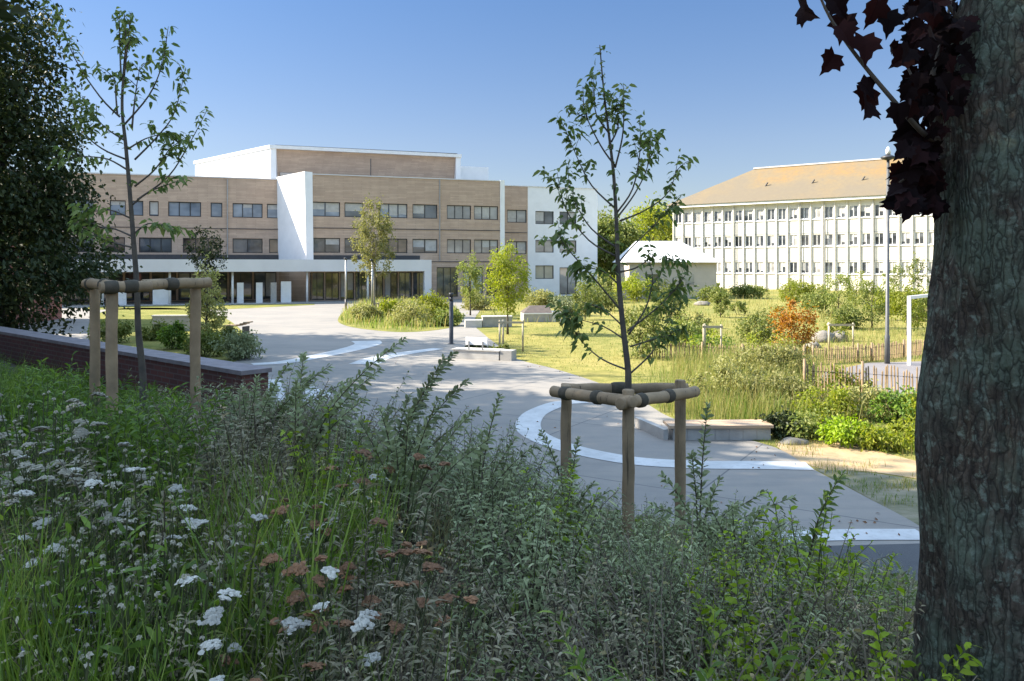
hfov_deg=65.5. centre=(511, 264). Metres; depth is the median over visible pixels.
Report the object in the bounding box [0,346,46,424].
grass clump
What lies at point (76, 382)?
leafy plant
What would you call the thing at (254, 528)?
grass clump
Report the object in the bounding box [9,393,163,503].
leafy plant
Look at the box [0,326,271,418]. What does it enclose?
brick wall
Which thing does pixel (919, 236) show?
window
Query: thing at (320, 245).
window
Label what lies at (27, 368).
leafy plant
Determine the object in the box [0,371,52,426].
leafy plant
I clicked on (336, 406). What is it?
grey shrub
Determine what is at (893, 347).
paling fence
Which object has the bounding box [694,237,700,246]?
window
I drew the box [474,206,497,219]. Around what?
window
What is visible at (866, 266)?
window
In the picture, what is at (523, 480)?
grey shrub
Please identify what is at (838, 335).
boulder
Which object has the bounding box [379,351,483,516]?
grey shrub
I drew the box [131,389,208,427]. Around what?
grey shrub
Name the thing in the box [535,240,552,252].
window
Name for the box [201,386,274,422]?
grey shrub
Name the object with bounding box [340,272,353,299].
window
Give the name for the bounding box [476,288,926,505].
meadow grass
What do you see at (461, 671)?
grass clump
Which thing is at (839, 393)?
shrub
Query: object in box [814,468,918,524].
turf strip
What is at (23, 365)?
leafy plant
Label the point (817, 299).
shrub
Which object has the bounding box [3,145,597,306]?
school building
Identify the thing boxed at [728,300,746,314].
shrub
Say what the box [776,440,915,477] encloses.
sandy path
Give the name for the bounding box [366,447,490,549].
grey shrub
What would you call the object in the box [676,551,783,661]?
leafy plant
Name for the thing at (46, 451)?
yarrow plant
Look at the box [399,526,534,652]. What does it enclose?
grey shrub
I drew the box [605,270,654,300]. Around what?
shrub
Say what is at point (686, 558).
grey shrub
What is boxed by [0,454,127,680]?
grass clump
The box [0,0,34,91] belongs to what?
broadleaf tree
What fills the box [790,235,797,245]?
window
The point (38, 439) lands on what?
grey shrub
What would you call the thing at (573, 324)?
sapling tree
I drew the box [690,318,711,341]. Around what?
shrub
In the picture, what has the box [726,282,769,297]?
shrub
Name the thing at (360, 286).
window
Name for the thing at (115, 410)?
leafy plant
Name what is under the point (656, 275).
door
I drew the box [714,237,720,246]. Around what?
window
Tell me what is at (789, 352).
shrub
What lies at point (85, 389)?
leafy plant
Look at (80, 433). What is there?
yarrow plant
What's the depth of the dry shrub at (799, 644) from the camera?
2.26 m
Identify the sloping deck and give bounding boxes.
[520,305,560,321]
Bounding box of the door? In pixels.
[645,274,658,297]
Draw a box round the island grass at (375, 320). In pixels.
[339,295,458,330]
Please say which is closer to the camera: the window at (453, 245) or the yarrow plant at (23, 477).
the yarrow plant at (23, 477)
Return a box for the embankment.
[0,359,913,680]
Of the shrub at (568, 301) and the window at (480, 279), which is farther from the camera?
the window at (480, 279)
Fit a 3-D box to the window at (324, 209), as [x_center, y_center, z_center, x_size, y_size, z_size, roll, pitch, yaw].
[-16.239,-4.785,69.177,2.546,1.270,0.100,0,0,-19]
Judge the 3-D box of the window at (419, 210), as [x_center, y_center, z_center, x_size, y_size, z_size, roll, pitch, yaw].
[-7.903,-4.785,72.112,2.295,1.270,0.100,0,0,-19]
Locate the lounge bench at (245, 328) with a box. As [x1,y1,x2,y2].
[225,321,252,333]
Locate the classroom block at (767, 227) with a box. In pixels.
[667,158,933,291]
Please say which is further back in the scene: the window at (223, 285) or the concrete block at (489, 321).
the window at (223, 285)
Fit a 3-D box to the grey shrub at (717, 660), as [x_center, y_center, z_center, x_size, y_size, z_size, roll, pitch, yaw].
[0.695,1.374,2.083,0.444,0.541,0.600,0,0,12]
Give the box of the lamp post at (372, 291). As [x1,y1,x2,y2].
[370,259,373,304]
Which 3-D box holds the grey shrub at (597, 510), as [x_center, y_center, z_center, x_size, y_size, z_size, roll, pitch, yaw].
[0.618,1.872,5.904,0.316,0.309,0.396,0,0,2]
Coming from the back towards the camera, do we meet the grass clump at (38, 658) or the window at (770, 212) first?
the window at (770, 212)
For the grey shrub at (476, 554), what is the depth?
3.72 m
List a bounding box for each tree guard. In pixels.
[81,277,211,432]
[549,379,699,548]
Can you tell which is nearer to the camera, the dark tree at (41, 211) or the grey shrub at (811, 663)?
the grey shrub at (811, 663)
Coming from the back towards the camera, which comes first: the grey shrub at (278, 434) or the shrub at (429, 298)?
the shrub at (429, 298)
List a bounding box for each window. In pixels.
[62,237,93,251]
[70,276,89,301]
[100,273,122,300]
[104,237,124,251]
[110,200,125,214]
[125,273,149,300]
[133,201,142,215]
[139,237,171,252]
[149,201,158,215]
[152,273,175,299]
[168,202,200,216]
[178,272,201,299]
[183,238,220,252]
[204,272,226,299]
[211,203,221,216]
[229,272,251,298]
[233,203,262,217]
[233,238,262,252]
[254,272,275,298]
[267,204,276,217]
[269,239,277,252]
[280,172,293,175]
[310,273,323,299]
[313,202,339,216]
[313,238,339,252]
[325,272,338,299]
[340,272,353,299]
[345,203,362,216]
[345,238,362,252]
[355,272,366,298]
[370,272,382,298]
[380,203,406,217]
[380,239,406,252]
[385,272,396,298]
[399,272,411,298]
[413,204,436,218]
[413,239,436,252]
[413,272,422,297]
[437,267,457,296]
[447,205,470,218]
[447,239,470,252]
[463,267,481,296]
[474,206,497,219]
[474,240,497,252]
[486,267,499,295]
[507,210,525,222]
[507,241,525,253]
[535,211,552,223]
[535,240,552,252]
[535,265,552,278]
[560,212,575,224]
[560,240,575,252]
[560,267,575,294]
[675,213,681,222]
[685,212,690,222]
[685,237,690,246]
[685,274,693,284]
[693,212,700,222]
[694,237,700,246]
[704,211,710,221]
[704,237,710,246]
[714,211,720,221]
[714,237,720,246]
[717,262,720,272]
[724,211,731,221]
[724,236,731,246]
[724,262,731,272]
[735,210,741,220]
[735,236,741,246]
[735,262,741,272]
[744,210,752,220]
[745,236,752,246]
[745,262,752,272]
[756,209,763,220]
[756,236,763,246]
[756,262,763,272]
[767,209,774,219]
[767,235,774,245]
[767,262,774,272]
[778,208,785,219]
[778,235,785,245]
[778,262,785,272]
[790,208,797,218]
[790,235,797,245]
[790,262,797,272]
[801,207,808,218]
[801,235,808,245]
[801,262,808,272]
[813,207,820,218]
[813,234,820,245]
[813,262,820,272]
[825,206,832,217]
[825,234,832,245]
[825,262,832,272]
[837,206,844,217]
[837,234,844,244]
[837,262,844,273]
[849,205,857,216]
[849,233,857,244]
[849,262,857,273]
[860,204,870,216]
[862,233,870,244]
[862,262,870,273]
[875,204,883,216]
[875,233,883,244]
[875,262,883,273]
[889,262,896,273]
[890,233,896,244]
[901,232,910,244]
[901,262,910,273]
[915,232,923,243]
[915,262,923,273]
[928,232,933,243]
[928,262,931,273]
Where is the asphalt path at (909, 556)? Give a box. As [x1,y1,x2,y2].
[792,543,919,593]
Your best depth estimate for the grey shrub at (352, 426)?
6.57 m
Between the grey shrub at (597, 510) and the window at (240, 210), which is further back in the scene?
the window at (240, 210)
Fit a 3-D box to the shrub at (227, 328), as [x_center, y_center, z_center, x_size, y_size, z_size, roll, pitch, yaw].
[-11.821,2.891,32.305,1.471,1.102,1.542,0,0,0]
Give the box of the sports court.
[819,361,920,394]
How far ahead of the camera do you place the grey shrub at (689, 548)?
3.45 m
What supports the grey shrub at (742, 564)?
on the embankment
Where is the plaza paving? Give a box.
[19,299,919,546]
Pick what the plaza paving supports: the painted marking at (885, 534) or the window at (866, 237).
the painted marking at (885, 534)
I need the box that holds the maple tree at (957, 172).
[795,0,1023,680]
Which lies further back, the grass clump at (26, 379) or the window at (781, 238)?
the window at (781, 238)
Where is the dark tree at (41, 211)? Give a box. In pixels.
[0,0,150,341]
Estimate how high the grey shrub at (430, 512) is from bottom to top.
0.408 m
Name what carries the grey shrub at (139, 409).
on the embankment
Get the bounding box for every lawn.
[88,304,314,309]
[88,308,250,361]
[338,302,461,331]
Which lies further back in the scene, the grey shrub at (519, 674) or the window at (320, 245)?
the window at (320, 245)
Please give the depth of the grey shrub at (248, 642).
2.65 m
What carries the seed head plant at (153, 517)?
on the embankment
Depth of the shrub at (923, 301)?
44.57 m
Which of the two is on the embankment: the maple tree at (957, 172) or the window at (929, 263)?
the maple tree at (957, 172)
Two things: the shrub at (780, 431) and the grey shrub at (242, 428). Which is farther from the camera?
the shrub at (780, 431)
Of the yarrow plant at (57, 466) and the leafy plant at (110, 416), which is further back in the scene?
the leafy plant at (110, 416)
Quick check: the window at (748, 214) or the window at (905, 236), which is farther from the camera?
the window at (748, 214)
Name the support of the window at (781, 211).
in the classroom block at (767, 227)
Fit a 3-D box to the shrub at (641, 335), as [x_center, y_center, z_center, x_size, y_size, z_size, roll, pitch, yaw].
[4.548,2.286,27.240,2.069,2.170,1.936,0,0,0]
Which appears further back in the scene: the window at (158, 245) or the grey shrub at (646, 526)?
the window at (158, 245)
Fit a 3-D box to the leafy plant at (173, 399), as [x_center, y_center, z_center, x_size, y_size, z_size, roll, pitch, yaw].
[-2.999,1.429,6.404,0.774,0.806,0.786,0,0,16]
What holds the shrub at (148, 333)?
on the lawn at (146, 314)
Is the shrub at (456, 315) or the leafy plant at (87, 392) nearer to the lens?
the leafy plant at (87, 392)
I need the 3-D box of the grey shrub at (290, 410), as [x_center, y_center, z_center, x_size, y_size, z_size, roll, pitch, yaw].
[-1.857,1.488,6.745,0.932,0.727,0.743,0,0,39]
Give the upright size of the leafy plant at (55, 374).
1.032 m
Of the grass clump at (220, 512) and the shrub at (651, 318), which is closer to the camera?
the grass clump at (220, 512)
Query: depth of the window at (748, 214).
103.45 m
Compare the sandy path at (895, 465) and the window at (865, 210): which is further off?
the window at (865, 210)
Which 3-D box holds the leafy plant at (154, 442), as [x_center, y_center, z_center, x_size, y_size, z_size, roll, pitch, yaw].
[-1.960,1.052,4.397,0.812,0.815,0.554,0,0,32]
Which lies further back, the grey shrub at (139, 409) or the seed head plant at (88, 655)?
the grey shrub at (139, 409)
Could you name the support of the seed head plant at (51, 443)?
on the embankment
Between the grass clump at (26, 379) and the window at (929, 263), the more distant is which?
the window at (929, 263)
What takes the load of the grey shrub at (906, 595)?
on the embankment
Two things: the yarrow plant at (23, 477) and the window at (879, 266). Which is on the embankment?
the yarrow plant at (23, 477)
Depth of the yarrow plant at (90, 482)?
3.03 m
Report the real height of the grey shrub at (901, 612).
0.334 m
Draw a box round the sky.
[0,0,959,259]
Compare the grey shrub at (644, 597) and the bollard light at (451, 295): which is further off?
the bollard light at (451, 295)
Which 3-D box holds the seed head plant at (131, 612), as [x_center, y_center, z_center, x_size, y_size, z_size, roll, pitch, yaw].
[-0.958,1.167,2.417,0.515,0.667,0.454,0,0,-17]
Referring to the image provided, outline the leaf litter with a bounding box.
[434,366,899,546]
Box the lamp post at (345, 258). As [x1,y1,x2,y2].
[344,257,346,308]
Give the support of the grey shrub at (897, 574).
on the embankment
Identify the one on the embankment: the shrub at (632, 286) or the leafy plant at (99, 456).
the leafy plant at (99, 456)
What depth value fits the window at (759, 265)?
102.55 m
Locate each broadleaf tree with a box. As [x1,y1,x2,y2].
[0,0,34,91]
[0,4,35,229]
[597,206,645,289]
[623,191,672,240]
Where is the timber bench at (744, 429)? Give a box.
[635,417,773,439]
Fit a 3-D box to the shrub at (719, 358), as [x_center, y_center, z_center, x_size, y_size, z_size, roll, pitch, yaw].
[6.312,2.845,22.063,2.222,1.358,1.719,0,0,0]
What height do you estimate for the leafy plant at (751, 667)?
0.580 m
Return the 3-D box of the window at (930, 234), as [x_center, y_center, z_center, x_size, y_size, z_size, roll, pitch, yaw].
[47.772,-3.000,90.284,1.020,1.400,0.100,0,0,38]
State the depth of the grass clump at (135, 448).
4.80 m
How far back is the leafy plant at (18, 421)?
5.40 m
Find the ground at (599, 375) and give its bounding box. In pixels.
[278,274,926,506]
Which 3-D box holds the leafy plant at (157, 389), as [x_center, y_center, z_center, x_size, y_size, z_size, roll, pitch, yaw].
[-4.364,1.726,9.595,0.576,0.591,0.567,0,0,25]
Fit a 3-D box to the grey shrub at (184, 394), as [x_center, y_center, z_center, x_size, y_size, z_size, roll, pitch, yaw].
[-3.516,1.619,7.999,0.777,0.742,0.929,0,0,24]
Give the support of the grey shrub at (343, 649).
on the embankment
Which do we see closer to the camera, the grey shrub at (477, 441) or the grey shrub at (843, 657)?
the grey shrub at (843, 657)
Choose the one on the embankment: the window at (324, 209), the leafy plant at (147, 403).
the leafy plant at (147, 403)
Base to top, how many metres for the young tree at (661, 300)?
2.132 m
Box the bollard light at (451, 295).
[448,293,454,343]
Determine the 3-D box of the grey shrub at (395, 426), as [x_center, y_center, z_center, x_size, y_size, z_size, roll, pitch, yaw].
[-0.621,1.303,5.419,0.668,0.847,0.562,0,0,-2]
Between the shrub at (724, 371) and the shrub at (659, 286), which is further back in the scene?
the shrub at (659, 286)
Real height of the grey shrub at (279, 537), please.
0.743 m
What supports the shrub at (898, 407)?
on the ground at (599, 375)
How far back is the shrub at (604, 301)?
54.79 m
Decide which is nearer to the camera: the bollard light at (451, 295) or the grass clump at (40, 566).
the grass clump at (40, 566)
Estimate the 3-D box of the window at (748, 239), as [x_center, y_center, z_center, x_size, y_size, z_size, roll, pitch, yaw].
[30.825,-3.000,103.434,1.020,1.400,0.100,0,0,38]
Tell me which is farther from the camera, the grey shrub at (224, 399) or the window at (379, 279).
the window at (379, 279)
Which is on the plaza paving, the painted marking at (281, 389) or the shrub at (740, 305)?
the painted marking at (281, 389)
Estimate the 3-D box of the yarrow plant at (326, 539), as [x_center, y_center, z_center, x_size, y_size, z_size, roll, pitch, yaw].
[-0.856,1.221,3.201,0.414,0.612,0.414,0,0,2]
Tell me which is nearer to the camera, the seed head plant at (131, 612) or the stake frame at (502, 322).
the seed head plant at (131, 612)
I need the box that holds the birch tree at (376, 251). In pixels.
[348,193,397,316]
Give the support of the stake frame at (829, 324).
on the ground at (599, 375)
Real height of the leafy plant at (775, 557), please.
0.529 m
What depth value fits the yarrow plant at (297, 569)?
2.40 m
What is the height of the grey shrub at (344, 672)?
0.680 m
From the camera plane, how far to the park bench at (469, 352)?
26.69 m
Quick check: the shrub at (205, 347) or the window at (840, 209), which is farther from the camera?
the window at (840, 209)
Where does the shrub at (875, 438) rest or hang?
on the ground at (599, 375)
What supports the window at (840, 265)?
in the classroom block at (767, 227)
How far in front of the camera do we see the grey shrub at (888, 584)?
4.48 m
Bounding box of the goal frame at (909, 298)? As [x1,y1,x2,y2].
[907,294,927,364]
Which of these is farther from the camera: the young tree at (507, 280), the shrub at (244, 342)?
the young tree at (507, 280)
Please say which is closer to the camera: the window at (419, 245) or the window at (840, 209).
the window at (419, 245)
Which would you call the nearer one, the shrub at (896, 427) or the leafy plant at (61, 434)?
the leafy plant at (61, 434)
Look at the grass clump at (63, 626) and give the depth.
2.34 m
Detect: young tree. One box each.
[181,225,227,319]
[453,250,485,314]
[480,239,531,333]
[568,282,602,319]
[649,286,689,325]
[708,284,730,317]
[776,275,803,305]
[823,270,853,311]
[842,268,869,306]
[846,276,893,327]
[877,263,905,294]
[883,281,926,334]
[904,251,929,308]
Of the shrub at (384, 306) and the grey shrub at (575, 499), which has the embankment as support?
the grey shrub at (575, 499)
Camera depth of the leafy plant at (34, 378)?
7.62 m
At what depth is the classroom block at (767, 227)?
99.97 m
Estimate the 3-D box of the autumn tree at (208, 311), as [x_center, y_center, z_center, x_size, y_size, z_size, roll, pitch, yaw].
[-11.479,1.389,29.936,1.704,3.772,1.552,0,0,0]
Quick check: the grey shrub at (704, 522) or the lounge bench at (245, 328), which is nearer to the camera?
the grey shrub at (704, 522)
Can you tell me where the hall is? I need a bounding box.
[613,241,720,298]
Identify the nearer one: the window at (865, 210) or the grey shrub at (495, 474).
the grey shrub at (495, 474)
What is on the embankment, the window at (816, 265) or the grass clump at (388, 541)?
the grass clump at (388, 541)
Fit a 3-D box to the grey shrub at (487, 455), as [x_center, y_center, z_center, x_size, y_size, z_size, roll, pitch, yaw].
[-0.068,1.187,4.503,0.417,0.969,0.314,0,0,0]
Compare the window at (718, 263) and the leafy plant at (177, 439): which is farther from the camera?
the window at (718, 263)
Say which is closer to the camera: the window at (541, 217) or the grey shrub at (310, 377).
the grey shrub at (310, 377)
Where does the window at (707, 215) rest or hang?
in the classroom block at (767, 227)
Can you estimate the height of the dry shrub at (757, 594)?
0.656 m
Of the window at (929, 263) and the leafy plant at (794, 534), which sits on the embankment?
the leafy plant at (794, 534)
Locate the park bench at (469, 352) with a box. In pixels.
[451,337,515,360]
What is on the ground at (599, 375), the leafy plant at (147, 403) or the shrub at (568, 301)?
the shrub at (568, 301)
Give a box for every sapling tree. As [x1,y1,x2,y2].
[40,0,213,423]
[532,45,698,388]
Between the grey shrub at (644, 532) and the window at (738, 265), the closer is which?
the grey shrub at (644, 532)
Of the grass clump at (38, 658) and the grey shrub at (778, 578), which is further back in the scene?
the grey shrub at (778, 578)
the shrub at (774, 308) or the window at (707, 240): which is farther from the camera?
the window at (707, 240)
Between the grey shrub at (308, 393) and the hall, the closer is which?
the grey shrub at (308, 393)
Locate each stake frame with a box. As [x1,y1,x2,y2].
[498,319,523,351]
[702,324,722,355]
[827,322,854,348]
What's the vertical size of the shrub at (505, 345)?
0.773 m
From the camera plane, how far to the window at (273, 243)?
71.59 m
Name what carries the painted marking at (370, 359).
on the plaza paving
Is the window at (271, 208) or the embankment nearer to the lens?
the embankment
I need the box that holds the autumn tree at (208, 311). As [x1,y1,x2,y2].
[184,251,231,336]
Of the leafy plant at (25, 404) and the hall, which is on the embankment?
the leafy plant at (25, 404)
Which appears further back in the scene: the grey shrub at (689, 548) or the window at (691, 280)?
the window at (691, 280)
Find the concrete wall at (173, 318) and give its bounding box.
[151,315,189,330]
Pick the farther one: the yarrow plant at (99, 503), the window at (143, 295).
the window at (143, 295)
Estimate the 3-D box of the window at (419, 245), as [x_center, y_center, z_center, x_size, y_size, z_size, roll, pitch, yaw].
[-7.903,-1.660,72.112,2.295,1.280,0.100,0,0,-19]
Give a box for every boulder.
[693,301,710,305]
[780,437,809,444]
[806,341,821,347]
[811,330,834,342]
[833,330,847,341]
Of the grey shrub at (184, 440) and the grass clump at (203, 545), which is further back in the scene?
the grey shrub at (184, 440)
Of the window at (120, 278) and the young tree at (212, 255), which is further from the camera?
the window at (120, 278)
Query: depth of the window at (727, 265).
105.19 m
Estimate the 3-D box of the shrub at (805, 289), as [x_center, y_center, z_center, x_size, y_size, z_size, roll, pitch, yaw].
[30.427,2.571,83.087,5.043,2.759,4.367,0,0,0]
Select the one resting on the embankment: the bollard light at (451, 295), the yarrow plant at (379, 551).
the yarrow plant at (379, 551)
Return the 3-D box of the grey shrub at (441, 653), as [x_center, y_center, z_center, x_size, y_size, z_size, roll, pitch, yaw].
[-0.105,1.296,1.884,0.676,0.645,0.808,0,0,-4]
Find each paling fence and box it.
[646,339,923,363]
[803,359,918,400]
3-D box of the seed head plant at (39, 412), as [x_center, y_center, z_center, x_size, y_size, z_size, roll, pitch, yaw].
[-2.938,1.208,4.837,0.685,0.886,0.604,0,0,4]
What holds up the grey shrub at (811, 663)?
on the embankment
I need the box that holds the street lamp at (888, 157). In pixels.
[880,147,894,363]
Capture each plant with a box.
[0,359,35,393]
[0,360,82,394]
[0,365,52,391]
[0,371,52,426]
[0,371,73,455]
[0,375,77,460]
[0,392,108,522]
[0,392,154,492]
[0,397,128,544]
[0,434,106,570]
[0,437,63,560]
[0,463,75,600]
[0,469,96,608]
[0,480,29,611]
[0,489,70,670]
[0,513,99,680]
[0,526,164,680]
[1,361,83,393]
[1,372,52,424]
[1,373,137,461]
[1,376,102,501]
[1,390,69,482]
[1,471,29,554]
[2,398,69,445]
[2,398,108,533]
[2,408,139,483]
[3,351,105,420]
[3,380,78,440]
[4,359,45,381]
[4,367,72,410]
[5,367,26,407]
[5,380,84,418]
[6,369,105,420]
[8,462,93,573]
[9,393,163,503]
[12,442,134,548]
[18,651,93,680]
[21,605,95,680]
[22,363,125,402]
[26,379,135,444]
[26,386,162,456]
[31,368,82,388]
[31,485,186,680]
[31,562,191,680]
[37,435,186,580]
[38,448,83,541]
[47,484,158,618]
[48,376,126,410]
[48,424,140,516]
[62,450,170,567]
[63,495,250,680]
[63,540,242,680]
[65,379,194,481]
[72,381,235,528]
[79,471,154,555]
[79,501,190,623]
[80,382,224,518]
[80,467,197,590]
[82,485,195,600]
[85,388,189,432]
[86,400,184,441]
[87,383,184,495]
[91,500,141,607]
[101,382,162,409]
[102,531,283,680]
[118,383,187,455]
[122,439,222,563]
[130,384,184,406]
[134,380,175,399]
[148,513,268,675]
[165,575,251,680]
[197,538,274,675]
[197,566,374,680]
[220,606,362,680]
[253,484,350,615]
[255,552,393,680]
[263,404,396,531]
[270,504,414,664]
[281,555,478,680]
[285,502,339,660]
[304,601,381,680]
[321,449,450,594]
[331,540,435,680]
[336,560,462,680]
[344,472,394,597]
[352,444,422,528]
[508,463,600,571]
[538,606,835,680]
[668,527,726,598]
[673,607,843,680]
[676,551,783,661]
[690,559,822,680]
[697,520,797,613]
[744,489,875,619]
[744,518,811,557]
[810,588,982,680]
[812,532,913,622]
[904,648,930,680]
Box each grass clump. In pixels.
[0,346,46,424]
[0,354,66,417]
[0,363,35,478]
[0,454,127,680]
[0,495,167,636]
[0,517,110,680]
[0,529,90,625]
[0,551,191,680]
[0,554,173,680]
[0,589,97,680]
[19,427,294,588]
[26,565,250,680]
[95,443,280,609]
[100,410,159,486]
[118,530,336,680]
[119,406,414,680]
[141,473,311,597]
[155,412,354,547]
[179,463,400,661]
[181,446,313,648]
[185,596,419,680]
[198,426,365,616]
[214,434,347,603]
[230,418,436,564]
[251,591,540,680]
[271,425,413,604]
[273,468,379,581]
[305,438,424,617]
[366,554,470,673]
[396,541,524,680]
[413,478,494,577]
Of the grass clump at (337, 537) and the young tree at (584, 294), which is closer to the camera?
the grass clump at (337, 537)
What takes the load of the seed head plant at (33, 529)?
on the embankment
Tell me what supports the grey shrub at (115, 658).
on the embankment
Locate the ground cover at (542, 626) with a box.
[0,441,917,680]
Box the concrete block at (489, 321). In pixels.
[464,315,512,327]
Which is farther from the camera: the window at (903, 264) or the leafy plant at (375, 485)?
the window at (903, 264)
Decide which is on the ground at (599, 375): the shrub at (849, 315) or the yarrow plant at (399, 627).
the shrub at (849, 315)
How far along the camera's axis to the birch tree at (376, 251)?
47.82 m
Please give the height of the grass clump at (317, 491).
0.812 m
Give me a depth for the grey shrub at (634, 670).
2.76 m
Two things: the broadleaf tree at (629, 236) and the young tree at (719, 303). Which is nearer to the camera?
the young tree at (719, 303)
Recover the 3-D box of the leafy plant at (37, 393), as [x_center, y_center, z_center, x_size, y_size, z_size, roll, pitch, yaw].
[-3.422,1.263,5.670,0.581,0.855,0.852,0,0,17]
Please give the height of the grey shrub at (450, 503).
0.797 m
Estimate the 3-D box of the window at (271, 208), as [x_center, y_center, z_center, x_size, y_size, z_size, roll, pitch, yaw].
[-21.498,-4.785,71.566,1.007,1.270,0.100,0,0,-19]
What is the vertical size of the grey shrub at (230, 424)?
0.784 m
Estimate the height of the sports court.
0.001 m
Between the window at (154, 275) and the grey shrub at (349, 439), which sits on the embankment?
the grey shrub at (349, 439)
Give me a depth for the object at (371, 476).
3.55 m
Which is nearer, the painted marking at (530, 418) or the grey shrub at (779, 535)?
the grey shrub at (779, 535)
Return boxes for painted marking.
[251,340,381,364]
[268,379,330,402]
[349,348,439,363]
[515,400,813,469]
[751,529,919,542]
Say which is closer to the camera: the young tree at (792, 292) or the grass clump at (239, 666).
the grass clump at (239, 666)
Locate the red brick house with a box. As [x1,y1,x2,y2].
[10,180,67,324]
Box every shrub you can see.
[0,417,106,510]
[0,527,217,678]
[1,556,292,680]
[4,436,293,628]
[4,550,248,680]
[8,415,58,481]
[72,519,307,676]
[80,315,133,342]
[98,445,347,636]
[122,369,237,488]
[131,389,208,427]
[135,377,340,522]
[135,409,227,471]
[138,386,212,410]
[141,318,171,340]
[153,403,290,501]
[154,379,235,446]
[155,320,189,348]
[156,381,258,437]
[162,394,298,483]
[177,327,227,357]
[184,376,285,473]
[201,359,301,423]
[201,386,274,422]
[202,385,261,424]
[207,383,353,498]
[208,327,267,359]
[210,378,294,464]
[210,380,292,415]
[211,383,304,447]
[213,322,238,343]
[216,392,353,476]
[220,597,387,680]
[224,362,353,473]
[226,517,458,680]
[229,390,327,452]
[229,405,383,509]
[229,421,381,538]
[237,409,347,484]
[252,395,334,452]
[259,597,525,680]
[269,388,420,487]
[269,523,427,668]
[272,390,391,463]
[278,377,346,414]
[287,337,407,504]
[289,398,379,447]
[302,403,378,452]
[303,370,411,486]
[305,379,394,478]
[307,599,486,680]
[310,423,405,489]
[315,430,407,506]
[315,433,450,556]
[326,499,474,634]
[338,570,582,680]
[340,622,586,680]
[347,422,470,508]
[349,301,382,321]
[351,395,496,557]
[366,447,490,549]
[370,390,468,506]
[377,297,409,316]
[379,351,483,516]
[387,296,434,325]
[392,570,608,680]
[396,421,517,521]
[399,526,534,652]
[406,420,494,522]
[410,416,505,509]
[410,432,480,482]
[410,466,460,524]
[411,288,448,322]
[415,418,516,521]
[424,433,520,532]
[430,306,466,325]
[439,419,550,541]
[444,445,579,567]
[447,413,515,497]
[449,449,574,602]
[458,285,494,309]
[458,461,635,633]
[459,507,639,680]
[465,343,494,347]
[465,392,536,540]
[473,530,797,680]
[476,444,545,508]
[484,458,550,519]
[488,342,509,348]
[494,550,732,680]
[496,465,559,535]
[497,572,790,680]
[499,432,552,501]
[502,446,579,565]
[507,469,618,586]
[514,477,593,544]
[519,601,759,680]
[520,504,650,616]
[522,473,559,523]
[523,287,558,304]
[526,516,728,680]
[527,478,584,504]
[538,429,612,547]
[540,474,582,497]
[543,505,710,658]
[548,292,586,316]
[548,514,863,680]
[549,481,589,508]
[557,521,767,680]
[560,565,772,680]
[565,483,628,556]
[569,609,816,680]
[573,268,623,302]
[578,283,624,310]
[579,492,620,533]
[579,497,614,527]
[584,501,632,548]
[590,510,680,593]
[591,493,716,617]
[591,502,658,568]
[597,651,783,680]
[600,512,788,680]
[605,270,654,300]
[615,299,671,358]
[618,515,702,582]
[637,511,676,538]
[640,309,660,331]
[642,496,691,547]
[645,494,791,584]
[647,279,683,298]
[652,509,704,561]
[653,542,809,655]
[656,595,893,680]
[658,402,797,559]
[659,312,701,346]
[664,521,732,574]
[664,634,980,680]
[665,509,795,633]
[675,312,712,324]
[676,308,705,330]
[677,519,897,678]
[682,328,729,351]
[683,357,759,404]
[685,602,853,680]
[686,332,735,355]
[689,285,732,300]
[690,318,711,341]
[692,654,767,680]
[707,495,768,571]
[709,343,773,379]
[709,515,811,625]
[710,487,797,595]
[712,553,925,680]
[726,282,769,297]
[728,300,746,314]
[728,304,789,348]
[728,520,805,593]
[728,555,903,680]
[730,365,794,408]
[745,329,800,351]
[745,338,818,381]
[747,306,774,327]
[750,520,800,566]
[752,511,804,553]
[752,521,804,580]
[754,363,832,411]
[754,405,803,440]
[764,527,817,565]
[765,296,819,353]
[765,329,810,353]
[772,302,788,315]
[773,524,818,563]
[775,404,850,440]
[777,276,824,295]
[777,573,899,671]
[782,565,881,634]
[787,383,864,422]
[790,567,845,614]
[793,571,914,680]
[795,286,839,310]
[798,361,872,399]
[800,470,860,587]
[812,413,885,448]
[815,283,831,293]
[816,308,839,316]
[820,320,848,339]
[824,301,876,330]
[826,379,900,420]
[836,576,914,659]
[845,578,914,645]
[847,418,914,453]
[858,566,895,589]
[864,382,916,423]
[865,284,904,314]
[870,568,895,602]
[875,572,917,625]
[878,551,910,591]
[881,413,915,451]
[897,387,916,419]
[902,285,928,321]
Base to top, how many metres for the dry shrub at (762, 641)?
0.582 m
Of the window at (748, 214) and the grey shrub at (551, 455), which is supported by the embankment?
the grey shrub at (551, 455)
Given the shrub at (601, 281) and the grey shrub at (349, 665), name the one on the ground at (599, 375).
the shrub at (601, 281)
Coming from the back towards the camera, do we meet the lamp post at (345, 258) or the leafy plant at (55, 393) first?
the lamp post at (345, 258)
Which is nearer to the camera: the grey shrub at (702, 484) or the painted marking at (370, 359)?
the grey shrub at (702, 484)
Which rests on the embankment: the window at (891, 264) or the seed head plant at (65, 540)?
the seed head plant at (65, 540)
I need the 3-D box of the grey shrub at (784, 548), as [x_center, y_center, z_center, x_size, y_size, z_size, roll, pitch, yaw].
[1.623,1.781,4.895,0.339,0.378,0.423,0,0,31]

